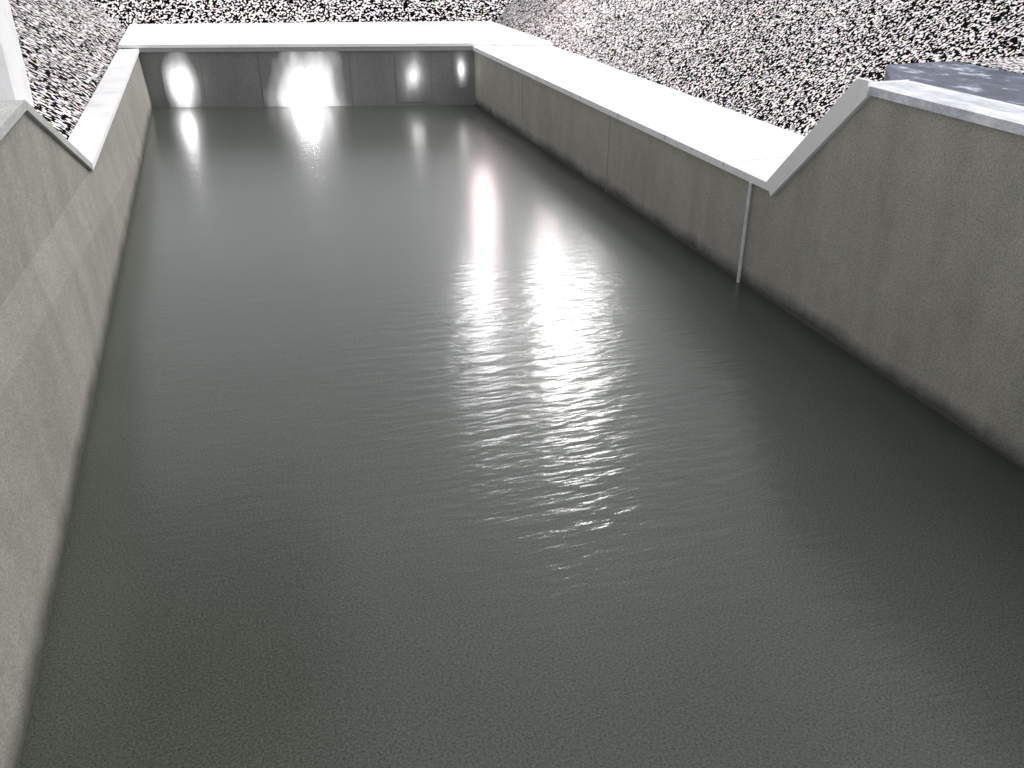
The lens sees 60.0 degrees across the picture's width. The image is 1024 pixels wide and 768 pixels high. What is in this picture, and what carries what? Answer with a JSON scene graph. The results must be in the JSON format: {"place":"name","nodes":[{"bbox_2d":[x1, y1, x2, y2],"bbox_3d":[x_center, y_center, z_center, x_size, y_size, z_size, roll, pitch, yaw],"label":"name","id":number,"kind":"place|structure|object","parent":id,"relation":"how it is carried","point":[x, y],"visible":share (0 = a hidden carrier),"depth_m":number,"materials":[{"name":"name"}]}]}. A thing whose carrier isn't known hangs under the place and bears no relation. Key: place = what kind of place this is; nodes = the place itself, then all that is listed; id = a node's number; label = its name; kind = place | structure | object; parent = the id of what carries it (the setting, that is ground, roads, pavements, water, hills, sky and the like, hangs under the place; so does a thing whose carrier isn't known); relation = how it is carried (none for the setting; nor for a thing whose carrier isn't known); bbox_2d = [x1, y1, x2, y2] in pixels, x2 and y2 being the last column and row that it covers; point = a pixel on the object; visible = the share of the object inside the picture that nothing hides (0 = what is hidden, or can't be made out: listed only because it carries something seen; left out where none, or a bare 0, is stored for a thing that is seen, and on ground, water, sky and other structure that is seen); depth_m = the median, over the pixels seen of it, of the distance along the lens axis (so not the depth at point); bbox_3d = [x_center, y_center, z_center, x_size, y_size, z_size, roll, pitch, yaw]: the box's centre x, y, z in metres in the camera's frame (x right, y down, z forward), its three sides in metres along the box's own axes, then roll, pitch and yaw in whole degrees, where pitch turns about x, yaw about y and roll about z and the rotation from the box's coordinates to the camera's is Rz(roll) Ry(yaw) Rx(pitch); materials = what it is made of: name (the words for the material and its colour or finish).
{"place":"outdoors","nodes":[
{"label":"outdoors","id":0,"kind":"place"},
{"bbox_2d":[9,0,1023,139],"bbox_3d":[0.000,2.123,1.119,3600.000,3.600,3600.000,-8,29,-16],"label":"gravel ground","id":1,"kind":"structure","parent":0,"point":[800,67],"depth_m":23.67,"materials":[{"name":"grey gravel"}]},
{"bbox_2d":[0,0,33,105],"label":"walls","id":2,"kind":"structure","parent":1,"relation":"on","point":[14,83],"depth_m":17.86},
{"bbox_2d":[0,56,152,767],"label":"concrete channel wall","id":3,"kind":"structure","parent":1,"relation":"on","point":[65,217],"depth_m":10.48,"materials":[{"name":"grey concrete"}]},
{"bbox_2d":[0,101,26,140],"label":"coping","id":4,"kind":"object","parent":3,"relation":"on","point":[12,113],"visible":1,"depth_m":10.80,"materials":[{"name":"white concrete"}]},
{"bbox_2d":[0,100,92,170],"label":"coping slope","id":5,"kind":"structure","parent":3,"relation":"on","point":[34,115],"depth_m":13.32,"materials":[{"name":"white concrete"}]},
{"bbox_2d":[68,49,138,169],"bbox_3d":[-10.609,-7.708,23.365,0.660,0.118,16.920,-8,29,-16],"label":"coping","id":6,"kind":"object","parent":3,"relation":"on","point":[88,136],"visible":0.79,"depth_m":21.07,"materials":[{"name":"white concrete"}]},
{"bbox_2d":[474,51,1023,468],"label":"concrete channel wall","id":7,"kind":"structure","parent":1,"relation":"on","point":[884,238],"depth_m":12.78,"materials":[{"name":"concrete"}]},
{"bbox_2d":[606,115,609,188],"bbox_3d":[2.323,-5.425,21.488,0.021,2.154,0.024,-8,29,-16],"label":"joint","id":8,"kind":"object","parent":7,"relation":"attached to","point":[608,149],"visible":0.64,"depth_m":21.36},
{"bbox_2d":[473,46,804,190],"bbox_3d":[2.797,-7.725,23.387,2.700,0.132,19.020,-8,29,-16],"label":"coping","id":9,"kind":"object","parent":7,"relation":"on","point":[749,144],"visible":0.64,"depth_m":20.51,"materials":[{"name":"white concrete"}]},
{"bbox_2d":[579,90,671,98],"bbox_3d":[3.001,-7.451,22.800,2.707,0.074,0.024,-8,29,-16],"label":"slab joint","id":10,"kind":"object","parent":9,"relation":"on","point":[620,93],"visible":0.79,"depth_m":22.70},
{"bbox_2d":[664,127,772,138],"bbox_3d":[4.461,-5.318,18.755,2.707,0.074,0.024,-8,29,-16],"label":"slab joint","id":11,"kind":"object","parent":9,"relation":"on","point":[717,131],"visible":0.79,"depth_m":18.73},
{"bbox_2d":[723,157,781,165],"bbox_3d":[5.190,-4.252,16.733,2.707,0.074,0.024,-8,29,-16],"label":"slab joint","id":12,"kind":"object","parent":9,"relation":"on","point":[753,159],"visible":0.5,"depth_m":16.53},
{"bbox_2d":[736,182,752,281],"bbox_3d":[4.202,-2.720,16.030,0.066,1.860,0.063,-8,29,-16],"label":"guide rail","id":13,"kind":"object","parent":7,"relation":"attached to","point":[744,231],"visible":1,"depth_m":15.99,"materials":[{"name":"paint"}]},
{"bbox_2d":[873,80,908,82],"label":"coping slope","id":14,"kind":"structure","parent":7,"relation":"on","point":[890,81],"depth_m":12.76,"materials":[{"name":"white concrete"}]},
{"bbox_2d":[767,78,872,195],"bbox_3d":[4.697,-3.753,13.795,0.082,2.172,2.130,-8,29,-16],"label":"slope edge band","id":15,"kind":"object","parent":14,"relation":"attached to","point":[847,105],"visible":1,"depth_m":13.49,"materials":[{"name":"white concrete"}]},
{"bbox_2d":[868,81,1023,135],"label":"coping","id":16,"kind":"object","parent":7,"relation":"on","point":[1001,115],"visible":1,"depth_m":11.32,"materials":[{"name":"white concrete"}]},
{"bbox_2d":[886,61,1023,105],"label":"deck","id":17,"kind":"structure","parent":1,"relation":"on","point":[993,84],"depth_m":14.12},
{"bbox_2d":[955,57,1023,73],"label":"gravel shelf","id":18,"kind":"object","parent":1,"relation":"on","point":[1014,64],"visible":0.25,"depth_m":15.48,"materials":[{"name":"grey gravel"}]},
{"bbox_2d":[19,105,1023,767],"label":"canal water","id":19,"kind":"structure","parent":0,"point":[447,437],"depth_m":10.28,"materials":[{"name":"grey liquid"}]},
{"bbox_2d":[137,48,474,106],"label":"end wall","id":20,"kind":"structure","parent":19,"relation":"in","point":[231,79],"depth_m":31.31,"materials":[{"name":"grey concrete"}]},
{"bbox_2d":[158,52,205,106],"bbox_3d":[-11.579,-10.523,31.227,1.381,2.208,0.046,-1,28,-2],"label":"wall lamp","id":21,"kind":"object","parent":20,"relation":"attached to","point":[182,78],"visible":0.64,"depth_m":31.11,"materials":[{"name":"white"}]},
{"bbox_2d":[258,51,351,106],"bbox_3d":[-7.291,-10.183,31.612,3.122,3.168,0.046,-1,28,-2],"label":"wall lamp","id":22,"kind":"object","parent":20,"relation":"attached to","point":[309,78],"visible":0.64,"depth_m":31.27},
{"bbox_2d":[139,46,472,51],"bbox_3d":[-7.216,-11.776,31.064,11.680,0.138,0.637,-1,28,-2],"label":"coping edge","id":23,"kind":"object","parent":20,"relation":"on","point":[270,49],"visible":0.71,"depth_m":30.78,"materials":[{"name":"grey concrete"}]},
{"bbox_2d":[394,51,431,101],"bbox_3d":[-3.500,-10.895,31.419,1.257,1.728,0.046,-1,28,-2],"label":"wall lamp","id":24,"kind":"object","parent":20,"relation":"attached to","point":[413,75],"visible":1,"depth_m":31.39,"materials":[{"name":"grey concrete"}]},
{"bbox_2d":[451,51,469,87],"bbox_3d":[-1.823,-11.140,31.370,0.635,1.248,0.046,-1,28,-2],"label":"wall lamp","id":25,"kind":"object","parent":20,"relation":"attached to","point":[460,70],"visible":1,"depth_m":31.36,"materials":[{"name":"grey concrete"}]},
{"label":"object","id":26,"kind":"object","parent":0,"visible":0},
{"bbox_2d":[118,21,552,47],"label":"walkway","id":27,"kind":"structure","parent":26,"relation":"on","point":[373,34],"depth_m":32.89,"materials":[{"name":"white concrete"}]}
]}

